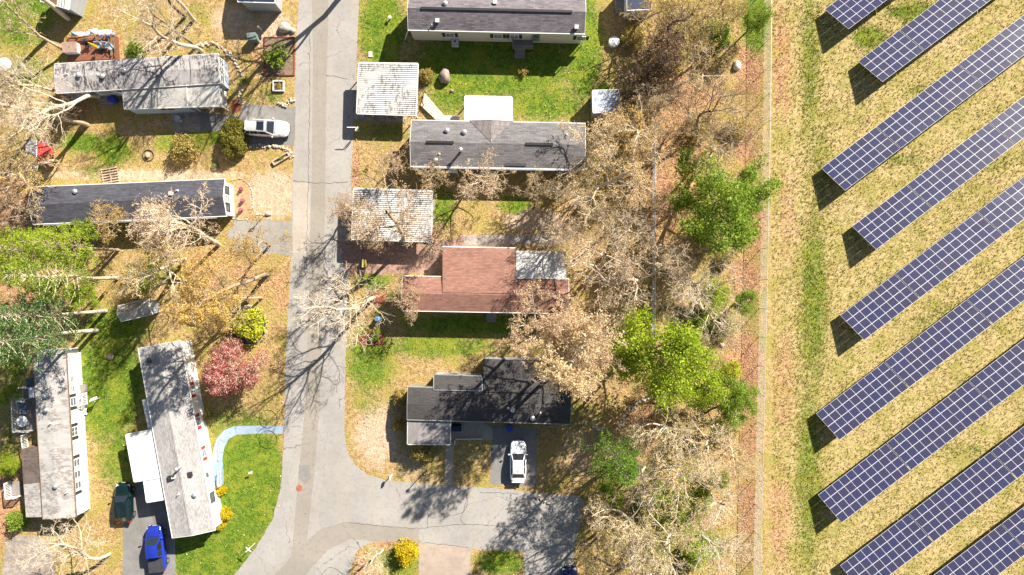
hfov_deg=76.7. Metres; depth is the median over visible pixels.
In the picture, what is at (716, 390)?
evergreen tree
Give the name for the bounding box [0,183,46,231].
budding tree
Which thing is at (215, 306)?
budding tree
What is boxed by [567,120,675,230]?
budding tree
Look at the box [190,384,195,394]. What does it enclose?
window
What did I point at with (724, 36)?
shrub
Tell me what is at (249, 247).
budding tree
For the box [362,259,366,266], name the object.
yellow post
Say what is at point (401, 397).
shrub
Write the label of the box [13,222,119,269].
pine tree
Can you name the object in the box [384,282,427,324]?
budding tree
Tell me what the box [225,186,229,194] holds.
window
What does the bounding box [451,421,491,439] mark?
patio
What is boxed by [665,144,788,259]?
evergreen tree
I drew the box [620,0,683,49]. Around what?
budding tree
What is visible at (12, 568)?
driveway
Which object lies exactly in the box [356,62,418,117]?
ribbed carport
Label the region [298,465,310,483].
road patch
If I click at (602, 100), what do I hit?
garden shed
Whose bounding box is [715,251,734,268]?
shrub
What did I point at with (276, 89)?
garden bed
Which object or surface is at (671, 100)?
bare tree
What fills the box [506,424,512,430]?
trash bin
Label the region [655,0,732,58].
budding tree
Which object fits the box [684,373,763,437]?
evergreen tree
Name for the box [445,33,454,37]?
window
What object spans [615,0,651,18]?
slate blue shed
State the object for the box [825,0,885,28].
solar table
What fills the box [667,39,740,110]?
budding tree
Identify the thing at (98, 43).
deck chair
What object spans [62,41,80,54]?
hot tub
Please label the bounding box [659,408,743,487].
budding tree
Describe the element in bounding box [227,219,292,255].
driveway
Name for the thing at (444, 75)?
boulder
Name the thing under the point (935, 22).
solar table
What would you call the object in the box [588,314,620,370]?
bare tree
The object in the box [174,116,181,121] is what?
bird bath
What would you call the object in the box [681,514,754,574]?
bare tree
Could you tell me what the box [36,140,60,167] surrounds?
canopy swing
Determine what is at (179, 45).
bare tree
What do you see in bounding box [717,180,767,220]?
evergreen tree
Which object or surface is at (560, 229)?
budding tree
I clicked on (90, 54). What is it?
back deck
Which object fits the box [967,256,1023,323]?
solar table
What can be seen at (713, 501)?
bare tree
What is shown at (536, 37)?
door
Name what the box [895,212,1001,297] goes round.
solar table
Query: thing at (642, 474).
bare tree
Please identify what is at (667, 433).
budding tree
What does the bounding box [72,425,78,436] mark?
window
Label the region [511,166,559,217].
budding tree
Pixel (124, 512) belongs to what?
dark green wagon
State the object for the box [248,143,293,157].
stone border
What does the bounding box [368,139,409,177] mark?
budding tree
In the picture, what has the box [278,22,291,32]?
boulder
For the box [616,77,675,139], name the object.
budding tree
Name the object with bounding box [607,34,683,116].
bare tree
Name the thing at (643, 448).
budding tree
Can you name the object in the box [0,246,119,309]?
pine tree
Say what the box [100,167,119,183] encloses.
pallet
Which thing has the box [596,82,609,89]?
shrub
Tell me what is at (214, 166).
tyre planter
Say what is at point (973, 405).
solar table
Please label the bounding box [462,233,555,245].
path
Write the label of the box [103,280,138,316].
budding tree
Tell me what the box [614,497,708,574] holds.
budding tree
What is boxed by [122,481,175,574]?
driveway
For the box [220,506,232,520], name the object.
shrub
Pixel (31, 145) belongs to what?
grey tarp
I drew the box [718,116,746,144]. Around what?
shrub
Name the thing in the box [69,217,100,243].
evergreen tree
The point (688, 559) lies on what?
shrub
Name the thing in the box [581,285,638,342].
budding tree
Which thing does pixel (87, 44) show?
deck chair
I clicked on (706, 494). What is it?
shrub
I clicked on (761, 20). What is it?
evergreen tree
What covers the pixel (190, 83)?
blue mobile home
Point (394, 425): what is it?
shrub
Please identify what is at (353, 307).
bare tree
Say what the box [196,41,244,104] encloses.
stone border
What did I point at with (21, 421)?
round table
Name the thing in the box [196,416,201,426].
window
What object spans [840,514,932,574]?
solar table
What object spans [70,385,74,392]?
window
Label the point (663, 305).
bare tree
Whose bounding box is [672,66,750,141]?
bare tree
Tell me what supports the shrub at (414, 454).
on the ground at (242, 450)
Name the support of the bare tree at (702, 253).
on the ground at (242, 450)
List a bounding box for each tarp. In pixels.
[25,140,47,154]
[107,95,118,103]
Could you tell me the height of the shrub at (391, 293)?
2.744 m
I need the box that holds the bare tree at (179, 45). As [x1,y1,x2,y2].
[98,0,202,72]
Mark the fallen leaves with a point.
(490, 324)
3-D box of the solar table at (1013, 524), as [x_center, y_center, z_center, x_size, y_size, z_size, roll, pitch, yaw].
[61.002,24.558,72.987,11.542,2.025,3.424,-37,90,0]
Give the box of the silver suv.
[244,117,290,138]
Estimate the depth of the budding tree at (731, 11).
67.40 m
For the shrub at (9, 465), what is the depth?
72.03 m
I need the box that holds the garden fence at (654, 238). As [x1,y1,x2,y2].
[652,105,655,336]
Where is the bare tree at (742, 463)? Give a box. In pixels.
[710,438,761,486]
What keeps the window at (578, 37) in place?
in the cream mobile home at (521, 25)
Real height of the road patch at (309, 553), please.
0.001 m
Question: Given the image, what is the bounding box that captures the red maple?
[198,334,271,401]
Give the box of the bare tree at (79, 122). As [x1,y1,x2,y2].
[0,71,89,126]
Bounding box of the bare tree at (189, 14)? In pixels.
[147,0,195,21]
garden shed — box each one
[116,298,159,321]
[591,89,620,117]
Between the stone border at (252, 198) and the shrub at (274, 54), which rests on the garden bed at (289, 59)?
the shrub at (274, 54)
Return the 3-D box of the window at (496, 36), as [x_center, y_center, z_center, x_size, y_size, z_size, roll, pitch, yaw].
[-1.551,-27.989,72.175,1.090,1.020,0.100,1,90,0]
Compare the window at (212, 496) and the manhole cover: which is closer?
the window at (212, 496)
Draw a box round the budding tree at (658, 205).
[642,184,692,241]
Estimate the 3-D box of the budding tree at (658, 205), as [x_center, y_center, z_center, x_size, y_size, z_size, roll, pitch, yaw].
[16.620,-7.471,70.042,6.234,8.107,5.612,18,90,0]
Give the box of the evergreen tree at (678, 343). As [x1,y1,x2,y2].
[600,302,726,416]
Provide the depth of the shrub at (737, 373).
73.07 m
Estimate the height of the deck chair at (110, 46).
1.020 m
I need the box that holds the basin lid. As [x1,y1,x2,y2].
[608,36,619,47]
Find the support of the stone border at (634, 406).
on the ground at (242, 450)
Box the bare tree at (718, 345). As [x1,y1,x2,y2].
[691,323,738,376]
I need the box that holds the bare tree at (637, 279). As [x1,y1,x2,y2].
[585,236,690,332]
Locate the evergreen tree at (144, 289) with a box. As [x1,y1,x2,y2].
[123,253,164,293]
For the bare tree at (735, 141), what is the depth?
68.61 m
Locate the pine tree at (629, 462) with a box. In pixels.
[580,423,643,487]
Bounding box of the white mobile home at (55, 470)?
[3,348,89,519]
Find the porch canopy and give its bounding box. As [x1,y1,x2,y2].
[464,95,512,120]
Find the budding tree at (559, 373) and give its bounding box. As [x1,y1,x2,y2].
[524,308,628,404]
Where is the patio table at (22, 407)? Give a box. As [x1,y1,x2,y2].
[18,402,30,413]
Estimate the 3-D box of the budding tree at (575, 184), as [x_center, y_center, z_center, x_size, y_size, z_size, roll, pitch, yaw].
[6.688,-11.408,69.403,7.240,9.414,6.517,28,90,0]
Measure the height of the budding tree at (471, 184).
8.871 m
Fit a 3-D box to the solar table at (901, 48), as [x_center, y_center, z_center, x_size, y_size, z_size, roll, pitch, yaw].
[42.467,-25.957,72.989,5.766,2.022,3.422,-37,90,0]
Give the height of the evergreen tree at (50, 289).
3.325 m
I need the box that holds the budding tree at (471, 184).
[453,147,516,202]
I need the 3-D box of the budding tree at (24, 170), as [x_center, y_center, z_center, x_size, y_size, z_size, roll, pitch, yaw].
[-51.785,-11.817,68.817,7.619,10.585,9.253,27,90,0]
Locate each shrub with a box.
[0,379,24,406]
[0,451,21,476]
[4,510,31,532]
[42,94,83,126]
[123,39,145,57]
[168,132,200,166]
[201,410,211,421]
[215,485,227,495]
[216,521,226,530]
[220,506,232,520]
[230,307,269,341]
[238,77,249,84]
[261,42,291,69]
[369,329,380,342]
[387,287,400,301]
[391,417,406,431]
[394,386,406,407]
[394,536,419,568]
[408,445,435,462]
[419,66,434,83]
[517,65,528,76]
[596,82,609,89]
[620,21,646,49]
[633,489,665,522]
[680,537,710,570]
[681,111,711,142]
[682,307,709,333]
[687,482,715,514]
[700,17,730,53]
[707,318,731,341]
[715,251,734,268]
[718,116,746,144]
[719,418,740,441]
[722,358,741,377]
[741,165,758,182]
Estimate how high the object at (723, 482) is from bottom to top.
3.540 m
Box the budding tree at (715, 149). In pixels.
[684,99,744,180]
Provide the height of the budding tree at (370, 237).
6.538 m
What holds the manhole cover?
on the road patch at (316, 258)
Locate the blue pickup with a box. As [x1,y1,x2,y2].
[142,524,169,572]
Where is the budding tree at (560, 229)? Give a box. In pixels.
[537,215,592,267]
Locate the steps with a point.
(218, 472)
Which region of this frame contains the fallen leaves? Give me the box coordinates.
[0,0,765,574]
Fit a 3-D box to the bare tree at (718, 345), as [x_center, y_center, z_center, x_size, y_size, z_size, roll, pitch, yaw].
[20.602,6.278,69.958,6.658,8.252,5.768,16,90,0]
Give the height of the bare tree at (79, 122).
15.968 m
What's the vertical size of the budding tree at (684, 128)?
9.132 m
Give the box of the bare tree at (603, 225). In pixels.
[575,197,640,248]
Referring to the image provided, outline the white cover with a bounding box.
[0,58,11,69]
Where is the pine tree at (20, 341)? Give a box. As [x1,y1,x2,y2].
[0,303,98,372]
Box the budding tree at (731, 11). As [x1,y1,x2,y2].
[690,0,755,64]
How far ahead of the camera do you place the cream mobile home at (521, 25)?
70.35 m
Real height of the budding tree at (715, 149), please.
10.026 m
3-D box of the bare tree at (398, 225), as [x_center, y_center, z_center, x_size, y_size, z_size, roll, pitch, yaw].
[-11.390,-7.426,67.263,11.096,13.753,9.614,22,90,0]
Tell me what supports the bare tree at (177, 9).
on the ground at (242, 450)
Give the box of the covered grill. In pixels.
[451,423,461,430]
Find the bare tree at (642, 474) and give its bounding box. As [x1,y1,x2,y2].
[625,454,673,508]
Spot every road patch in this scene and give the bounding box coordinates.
[275,522,418,574]
[292,0,327,553]
[292,182,310,253]
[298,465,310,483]
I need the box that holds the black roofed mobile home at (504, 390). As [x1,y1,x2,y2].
[407,357,571,444]
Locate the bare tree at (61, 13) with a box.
[0,0,70,20]
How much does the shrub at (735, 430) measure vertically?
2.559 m
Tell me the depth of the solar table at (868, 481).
72.58 m
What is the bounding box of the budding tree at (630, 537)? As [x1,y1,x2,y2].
[583,476,674,571]
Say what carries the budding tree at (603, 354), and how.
on the ground at (242, 450)
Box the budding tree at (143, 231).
[131,220,181,266]
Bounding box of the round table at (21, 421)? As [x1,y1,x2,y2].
[16,416,26,426]
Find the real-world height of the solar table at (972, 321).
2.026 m
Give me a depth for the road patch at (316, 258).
73.99 m
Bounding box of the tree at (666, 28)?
[647,2,715,61]
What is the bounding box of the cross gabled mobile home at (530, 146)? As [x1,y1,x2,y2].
[410,119,585,175]
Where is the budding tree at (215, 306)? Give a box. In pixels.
[161,242,269,337]
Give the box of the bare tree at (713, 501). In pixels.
[694,470,745,530]
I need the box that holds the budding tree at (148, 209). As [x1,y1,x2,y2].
[125,179,224,268]
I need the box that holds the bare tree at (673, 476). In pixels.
[633,436,728,524]
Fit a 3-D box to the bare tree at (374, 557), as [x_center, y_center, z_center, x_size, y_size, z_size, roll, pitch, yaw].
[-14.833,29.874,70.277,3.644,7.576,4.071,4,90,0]
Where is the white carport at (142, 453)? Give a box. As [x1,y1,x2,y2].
[125,429,164,502]
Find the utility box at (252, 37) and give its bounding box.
[247,32,259,43]
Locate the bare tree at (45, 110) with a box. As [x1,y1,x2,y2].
[0,58,99,164]
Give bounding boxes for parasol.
[88,42,103,52]
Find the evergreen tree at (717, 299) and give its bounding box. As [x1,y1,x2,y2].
[689,278,729,317]
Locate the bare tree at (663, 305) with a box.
[644,286,692,327]
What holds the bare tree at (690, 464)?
on the ground at (242, 450)
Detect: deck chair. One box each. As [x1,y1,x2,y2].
[15,397,26,402]
[82,40,90,48]
[93,41,103,48]
[105,42,116,51]
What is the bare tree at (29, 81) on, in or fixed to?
on the ground at (242, 450)
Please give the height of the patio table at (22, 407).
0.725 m
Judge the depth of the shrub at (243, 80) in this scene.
73.60 m
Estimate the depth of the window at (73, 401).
72.20 m
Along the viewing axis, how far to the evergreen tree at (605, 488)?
70.69 m
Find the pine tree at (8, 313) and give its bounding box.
[0,279,107,346]
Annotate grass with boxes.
[772,0,1023,574]
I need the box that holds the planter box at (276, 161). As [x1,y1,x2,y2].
[272,152,290,165]
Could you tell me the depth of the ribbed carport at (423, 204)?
71.58 m
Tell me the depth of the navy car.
73.26 m
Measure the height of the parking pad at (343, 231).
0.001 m
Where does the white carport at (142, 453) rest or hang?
on the ground at (242, 450)
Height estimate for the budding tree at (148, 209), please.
15.508 m
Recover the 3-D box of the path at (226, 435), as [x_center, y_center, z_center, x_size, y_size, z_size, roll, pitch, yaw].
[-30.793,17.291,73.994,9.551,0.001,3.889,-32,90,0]
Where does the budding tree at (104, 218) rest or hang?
on the ground at (242, 450)
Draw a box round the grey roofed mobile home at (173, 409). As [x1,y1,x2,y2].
[138,340,222,537]
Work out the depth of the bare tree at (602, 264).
64.58 m
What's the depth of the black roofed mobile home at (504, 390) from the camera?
71.03 m
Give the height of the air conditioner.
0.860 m
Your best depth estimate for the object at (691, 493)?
71.75 m
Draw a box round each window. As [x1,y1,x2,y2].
[68,93,85,95]
[70,375,74,382]
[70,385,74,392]
[70,396,76,406]
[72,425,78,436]
[74,457,80,467]
[75,469,81,478]
[75,479,81,489]
[97,91,115,94]
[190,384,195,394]
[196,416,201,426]
[201,448,206,457]
[209,490,215,503]
[219,57,223,67]
[219,66,224,76]
[220,74,224,85]
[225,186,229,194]
[225,194,229,202]
[225,202,229,211]
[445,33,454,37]
[493,34,502,38]
[509,34,518,38]
[576,36,585,40]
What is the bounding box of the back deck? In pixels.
[65,33,119,61]
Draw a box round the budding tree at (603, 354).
[548,290,630,379]
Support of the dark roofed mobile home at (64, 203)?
on the ground at (242, 450)
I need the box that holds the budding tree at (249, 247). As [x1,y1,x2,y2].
[221,207,294,272]
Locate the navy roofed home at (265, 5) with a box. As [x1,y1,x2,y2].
[237,0,281,11]
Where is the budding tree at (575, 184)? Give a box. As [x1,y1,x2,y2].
[536,155,602,215]
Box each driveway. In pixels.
[2,535,54,574]
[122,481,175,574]
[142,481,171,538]
[200,103,295,145]
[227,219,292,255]
[419,543,469,574]
[490,426,536,486]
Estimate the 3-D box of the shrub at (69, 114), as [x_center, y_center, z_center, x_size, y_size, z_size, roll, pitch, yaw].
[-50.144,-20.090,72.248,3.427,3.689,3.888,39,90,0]
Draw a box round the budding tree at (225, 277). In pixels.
[202,264,262,329]
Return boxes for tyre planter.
[211,163,218,170]
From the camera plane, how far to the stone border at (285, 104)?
73.80 m
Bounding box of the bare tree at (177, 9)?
[159,0,186,18]
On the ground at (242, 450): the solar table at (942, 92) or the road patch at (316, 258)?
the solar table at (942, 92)
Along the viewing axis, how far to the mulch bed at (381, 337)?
73.99 m
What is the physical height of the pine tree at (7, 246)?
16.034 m
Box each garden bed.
[264,37,294,75]
[272,80,284,91]
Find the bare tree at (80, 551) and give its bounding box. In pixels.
[14,501,110,574]
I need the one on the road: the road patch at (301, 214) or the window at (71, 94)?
the road patch at (301, 214)
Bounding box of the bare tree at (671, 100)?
[634,79,689,124]
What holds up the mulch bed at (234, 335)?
on the ground at (242, 450)
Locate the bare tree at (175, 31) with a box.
[135,0,196,45]
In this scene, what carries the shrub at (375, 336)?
on the mulch bed at (381, 337)
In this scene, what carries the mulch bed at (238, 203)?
on the ground at (242, 450)
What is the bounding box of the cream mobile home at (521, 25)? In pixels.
[405,0,588,58]
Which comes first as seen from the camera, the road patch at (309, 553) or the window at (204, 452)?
the window at (204, 452)
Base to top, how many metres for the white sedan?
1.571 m
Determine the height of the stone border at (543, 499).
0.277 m
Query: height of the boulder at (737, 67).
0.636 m
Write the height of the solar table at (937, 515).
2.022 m
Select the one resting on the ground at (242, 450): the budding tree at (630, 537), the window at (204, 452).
the budding tree at (630, 537)
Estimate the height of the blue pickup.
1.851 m
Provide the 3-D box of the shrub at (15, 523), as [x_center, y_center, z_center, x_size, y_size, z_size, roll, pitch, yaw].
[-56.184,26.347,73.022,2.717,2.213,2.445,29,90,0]
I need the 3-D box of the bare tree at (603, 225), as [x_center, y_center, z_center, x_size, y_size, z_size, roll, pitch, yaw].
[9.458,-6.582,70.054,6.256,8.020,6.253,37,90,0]
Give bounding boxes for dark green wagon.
[111,482,135,522]
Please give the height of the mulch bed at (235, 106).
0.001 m
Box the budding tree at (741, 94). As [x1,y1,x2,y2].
[720,72,758,120]
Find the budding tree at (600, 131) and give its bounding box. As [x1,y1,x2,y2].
[552,109,628,196]
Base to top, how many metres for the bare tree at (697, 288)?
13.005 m
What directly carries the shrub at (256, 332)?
on the mulch bed at (234, 335)
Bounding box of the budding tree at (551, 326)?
[494,277,589,368]
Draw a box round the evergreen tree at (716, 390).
[669,351,730,412]
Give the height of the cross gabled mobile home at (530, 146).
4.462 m
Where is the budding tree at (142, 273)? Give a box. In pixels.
[113,225,210,315]
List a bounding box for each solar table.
[816,362,907,439]
[818,444,909,522]
[822,127,899,189]
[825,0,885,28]
[840,274,918,339]
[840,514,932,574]
[852,185,930,248]
[858,31,923,81]
[876,65,983,147]
[885,300,991,386]
[887,382,993,469]
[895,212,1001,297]
[900,0,989,49]
[907,123,1014,206]
[909,452,1015,540]
[934,524,1023,574]
[959,15,1023,84]
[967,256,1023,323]
[969,339,1023,405]
[977,177,1023,234]
[990,96,1023,143]
[991,427,1023,477]
[1002,507,1023,546]
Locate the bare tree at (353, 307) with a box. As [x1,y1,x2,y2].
[292,262,392,356]
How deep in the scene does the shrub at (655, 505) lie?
72.62 m
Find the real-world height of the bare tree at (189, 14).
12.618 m
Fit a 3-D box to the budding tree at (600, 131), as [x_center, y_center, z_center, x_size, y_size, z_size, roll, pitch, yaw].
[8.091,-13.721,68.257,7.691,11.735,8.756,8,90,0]
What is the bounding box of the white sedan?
[508,439,527,482]
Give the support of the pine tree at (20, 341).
on the ground at (242, 450)
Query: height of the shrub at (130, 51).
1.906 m
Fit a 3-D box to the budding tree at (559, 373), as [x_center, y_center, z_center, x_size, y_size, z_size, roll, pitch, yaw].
[6.151,6.397,65.304,10.334,17.626,8.655,-14,90,0]
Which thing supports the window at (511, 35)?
in the cream mobile home at (521, 25)
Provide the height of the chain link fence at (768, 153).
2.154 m
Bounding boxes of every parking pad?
[337,192,435,242]
[352,75,405,121]
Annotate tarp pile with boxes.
[71,28,114,39]
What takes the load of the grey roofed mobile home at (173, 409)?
on the ground at (242, 450)
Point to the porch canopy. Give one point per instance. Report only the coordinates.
(488, 107)
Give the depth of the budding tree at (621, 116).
66.35 m
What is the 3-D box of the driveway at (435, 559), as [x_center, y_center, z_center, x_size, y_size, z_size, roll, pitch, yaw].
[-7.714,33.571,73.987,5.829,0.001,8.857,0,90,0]
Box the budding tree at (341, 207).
[324,192,368,229]
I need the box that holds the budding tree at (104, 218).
[86,198,129,247]
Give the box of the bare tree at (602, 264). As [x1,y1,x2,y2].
[557,197,652,312]
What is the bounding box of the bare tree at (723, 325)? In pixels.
[689,303,747,348]
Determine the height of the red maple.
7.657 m
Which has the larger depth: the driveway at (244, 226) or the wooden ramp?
the driveway at (244, 226)
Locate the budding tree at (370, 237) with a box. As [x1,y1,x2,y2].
[345,211,393,254]
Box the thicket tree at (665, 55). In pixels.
[636,30,693,79]
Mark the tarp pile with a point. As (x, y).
(95, 31)
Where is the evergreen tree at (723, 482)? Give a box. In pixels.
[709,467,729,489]
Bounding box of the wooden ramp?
[421,93,459,119]
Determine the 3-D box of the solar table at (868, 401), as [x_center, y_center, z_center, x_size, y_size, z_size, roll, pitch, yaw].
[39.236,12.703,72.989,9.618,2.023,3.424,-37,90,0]
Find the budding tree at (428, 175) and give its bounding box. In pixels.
[409,152,454,201]
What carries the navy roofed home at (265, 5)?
on the ground at (242, 450)
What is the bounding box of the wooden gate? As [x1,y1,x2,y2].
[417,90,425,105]
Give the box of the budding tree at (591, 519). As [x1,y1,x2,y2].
[576,493,619,529]
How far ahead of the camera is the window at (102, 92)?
72.37 m
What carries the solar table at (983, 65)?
on the ground at (242, 450)
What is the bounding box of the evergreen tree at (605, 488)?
[595,480,623,513]
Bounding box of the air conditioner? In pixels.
[451,38,458,46]
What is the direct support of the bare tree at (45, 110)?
on the ground at (242, 450)
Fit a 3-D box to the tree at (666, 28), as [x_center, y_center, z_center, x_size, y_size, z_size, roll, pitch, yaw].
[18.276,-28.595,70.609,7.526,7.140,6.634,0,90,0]
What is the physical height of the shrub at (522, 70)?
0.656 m
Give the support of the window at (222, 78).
in the blue mobile home at (190, 83)
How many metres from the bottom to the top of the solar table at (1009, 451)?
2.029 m
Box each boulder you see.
[107,353,113,359]
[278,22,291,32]
[439,69,449,83]
[733,60,740,70]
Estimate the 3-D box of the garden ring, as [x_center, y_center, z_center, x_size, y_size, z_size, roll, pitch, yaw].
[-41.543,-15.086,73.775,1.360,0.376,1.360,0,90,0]
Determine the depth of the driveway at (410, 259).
74.00 m
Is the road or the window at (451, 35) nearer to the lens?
the window at (451, 35)
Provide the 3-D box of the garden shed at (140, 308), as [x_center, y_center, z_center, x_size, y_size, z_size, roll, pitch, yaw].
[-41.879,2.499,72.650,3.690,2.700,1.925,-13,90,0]
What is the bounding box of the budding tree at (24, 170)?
[0,121,71,213]
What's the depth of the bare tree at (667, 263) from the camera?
67.19 m
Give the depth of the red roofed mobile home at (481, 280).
71.01 m
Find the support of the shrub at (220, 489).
on the ground at (242, 450)
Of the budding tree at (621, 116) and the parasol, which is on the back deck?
the parasol
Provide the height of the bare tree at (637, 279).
13.368 m
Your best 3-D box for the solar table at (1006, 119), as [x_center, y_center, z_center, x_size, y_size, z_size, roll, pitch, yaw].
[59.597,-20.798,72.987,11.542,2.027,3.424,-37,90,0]
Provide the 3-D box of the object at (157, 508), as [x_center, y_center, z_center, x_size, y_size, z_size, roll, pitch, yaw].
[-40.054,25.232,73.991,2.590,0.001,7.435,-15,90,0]
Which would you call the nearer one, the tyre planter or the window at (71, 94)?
the window at (71, 94)
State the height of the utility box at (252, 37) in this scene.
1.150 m
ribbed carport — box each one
[351,188,432,241]
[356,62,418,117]
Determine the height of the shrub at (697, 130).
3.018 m
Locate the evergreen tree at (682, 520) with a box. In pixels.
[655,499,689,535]
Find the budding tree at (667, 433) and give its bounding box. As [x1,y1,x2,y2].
[618,384,710,467]
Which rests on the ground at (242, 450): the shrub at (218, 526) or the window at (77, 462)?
the shrub at (218, 526)
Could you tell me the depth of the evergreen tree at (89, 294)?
70.60 m
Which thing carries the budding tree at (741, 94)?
on the ground at (242, 450)
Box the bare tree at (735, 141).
[707,112,759,164]
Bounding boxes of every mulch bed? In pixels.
[230,100,240,112]
[230,307,265,343]
[233,181,250,216]
[357,330,383,345]
[374,295,384,306]
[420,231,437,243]
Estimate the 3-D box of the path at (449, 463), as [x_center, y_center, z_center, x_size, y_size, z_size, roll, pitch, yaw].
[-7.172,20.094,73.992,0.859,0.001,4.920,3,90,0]
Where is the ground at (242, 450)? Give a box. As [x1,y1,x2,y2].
[0,0,1023,574]
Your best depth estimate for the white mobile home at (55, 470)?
71.39 m
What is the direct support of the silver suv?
on the driveway at (211, 122)
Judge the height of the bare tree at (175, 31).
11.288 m
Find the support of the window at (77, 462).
in the white mobile home at (55, 470)
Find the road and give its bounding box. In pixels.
[235,0,584,574]
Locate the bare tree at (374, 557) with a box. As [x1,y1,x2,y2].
[356,545,390,574]
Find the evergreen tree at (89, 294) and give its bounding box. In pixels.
[64,281,100,310]
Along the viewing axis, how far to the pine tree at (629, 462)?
62.66 m
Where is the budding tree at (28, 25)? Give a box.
[0,0,61,49]
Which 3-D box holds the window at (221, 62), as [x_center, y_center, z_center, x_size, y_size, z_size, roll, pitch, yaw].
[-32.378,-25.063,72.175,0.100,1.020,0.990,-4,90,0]
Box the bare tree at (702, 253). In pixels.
[688,218,745,273]
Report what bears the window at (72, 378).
in the white mobile home at (55, 470)
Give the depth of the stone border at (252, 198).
73.93 m
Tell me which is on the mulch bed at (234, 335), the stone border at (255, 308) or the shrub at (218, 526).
the stone border at (255, 308)
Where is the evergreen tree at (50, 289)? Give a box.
[37,278,64,303]
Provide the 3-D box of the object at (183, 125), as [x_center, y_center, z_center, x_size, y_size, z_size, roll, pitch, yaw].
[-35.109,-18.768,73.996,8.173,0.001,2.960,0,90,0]
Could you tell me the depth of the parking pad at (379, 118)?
74.00 m
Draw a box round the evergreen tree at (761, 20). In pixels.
[735,1,775,33]
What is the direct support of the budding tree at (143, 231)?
on the ground at (242, 450)
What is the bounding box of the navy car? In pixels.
[561,565,577,574]
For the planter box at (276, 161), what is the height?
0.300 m
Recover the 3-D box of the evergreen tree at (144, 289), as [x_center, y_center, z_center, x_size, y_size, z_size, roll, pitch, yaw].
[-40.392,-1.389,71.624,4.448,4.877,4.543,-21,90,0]
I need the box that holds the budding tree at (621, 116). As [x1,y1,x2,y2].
[601,94,682,168]
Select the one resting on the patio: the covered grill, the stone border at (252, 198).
the covered grill
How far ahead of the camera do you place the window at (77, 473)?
72.26 m
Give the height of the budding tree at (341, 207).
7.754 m
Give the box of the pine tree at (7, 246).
[0,225,86,274]
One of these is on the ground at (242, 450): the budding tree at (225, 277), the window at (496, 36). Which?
the budding tree at (225, 277)
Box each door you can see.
[205,468,213,478]
[531,34,539,40]
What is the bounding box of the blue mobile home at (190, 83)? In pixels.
[53,53,228,113]
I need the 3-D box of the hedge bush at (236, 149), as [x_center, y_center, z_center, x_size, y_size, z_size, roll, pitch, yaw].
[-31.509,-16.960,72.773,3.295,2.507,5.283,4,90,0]
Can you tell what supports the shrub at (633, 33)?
on the ground at (242, 450)
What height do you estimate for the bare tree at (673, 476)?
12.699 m
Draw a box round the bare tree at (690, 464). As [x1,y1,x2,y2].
[666,444,708,481]
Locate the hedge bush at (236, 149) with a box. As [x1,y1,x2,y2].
[218,116,248,161]
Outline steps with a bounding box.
[213,463,223,486]
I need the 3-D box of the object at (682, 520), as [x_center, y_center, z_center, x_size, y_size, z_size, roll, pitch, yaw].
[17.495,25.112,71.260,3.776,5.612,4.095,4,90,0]
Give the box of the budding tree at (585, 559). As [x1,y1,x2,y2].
[572,535,627,574]
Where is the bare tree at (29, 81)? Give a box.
[0,51,71,119]
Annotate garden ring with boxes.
[142,149,153,160]
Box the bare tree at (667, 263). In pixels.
[640,233,697,291]
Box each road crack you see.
[305,34,309,278]
[349,522,566,531]
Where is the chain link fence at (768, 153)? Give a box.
[753,0,771,574]
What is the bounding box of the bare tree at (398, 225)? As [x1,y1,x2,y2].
[341,156,449,259]
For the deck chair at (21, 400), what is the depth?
72.94 m
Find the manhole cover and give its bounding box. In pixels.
[296,485,301,490]
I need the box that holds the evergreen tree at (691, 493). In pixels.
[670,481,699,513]
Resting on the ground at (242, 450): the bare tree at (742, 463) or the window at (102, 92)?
the bare tree at (742, 463)
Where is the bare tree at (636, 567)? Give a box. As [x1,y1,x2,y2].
[616,520,673,574]
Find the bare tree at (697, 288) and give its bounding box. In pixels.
[659,243,748,317]
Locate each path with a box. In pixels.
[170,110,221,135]
[213,426,282,468]
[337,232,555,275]
[444,442,453,484]
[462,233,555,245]
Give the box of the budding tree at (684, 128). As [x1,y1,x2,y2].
[623,114,699,167]
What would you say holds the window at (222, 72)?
in the blue mobile home at (190, 83)
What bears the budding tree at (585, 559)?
on the ground at (242, 450)
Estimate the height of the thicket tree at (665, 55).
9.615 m
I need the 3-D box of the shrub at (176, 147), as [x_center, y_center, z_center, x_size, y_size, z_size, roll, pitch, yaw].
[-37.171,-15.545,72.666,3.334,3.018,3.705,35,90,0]
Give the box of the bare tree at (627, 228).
[599,199,655,251]
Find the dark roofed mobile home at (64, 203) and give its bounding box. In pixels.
[28,178,233,225]
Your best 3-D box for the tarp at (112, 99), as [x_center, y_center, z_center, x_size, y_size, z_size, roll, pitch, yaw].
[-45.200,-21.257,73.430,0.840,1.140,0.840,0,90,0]
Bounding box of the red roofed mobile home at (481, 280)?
[401,246,568,321]
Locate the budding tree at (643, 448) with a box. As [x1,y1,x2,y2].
[602,428,663,482]
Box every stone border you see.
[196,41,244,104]
[227,305,267,345]
[231,177,253,219]
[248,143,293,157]
[276,97,294,107]
[536,495,550,503]
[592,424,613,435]
[618,396,650,430]

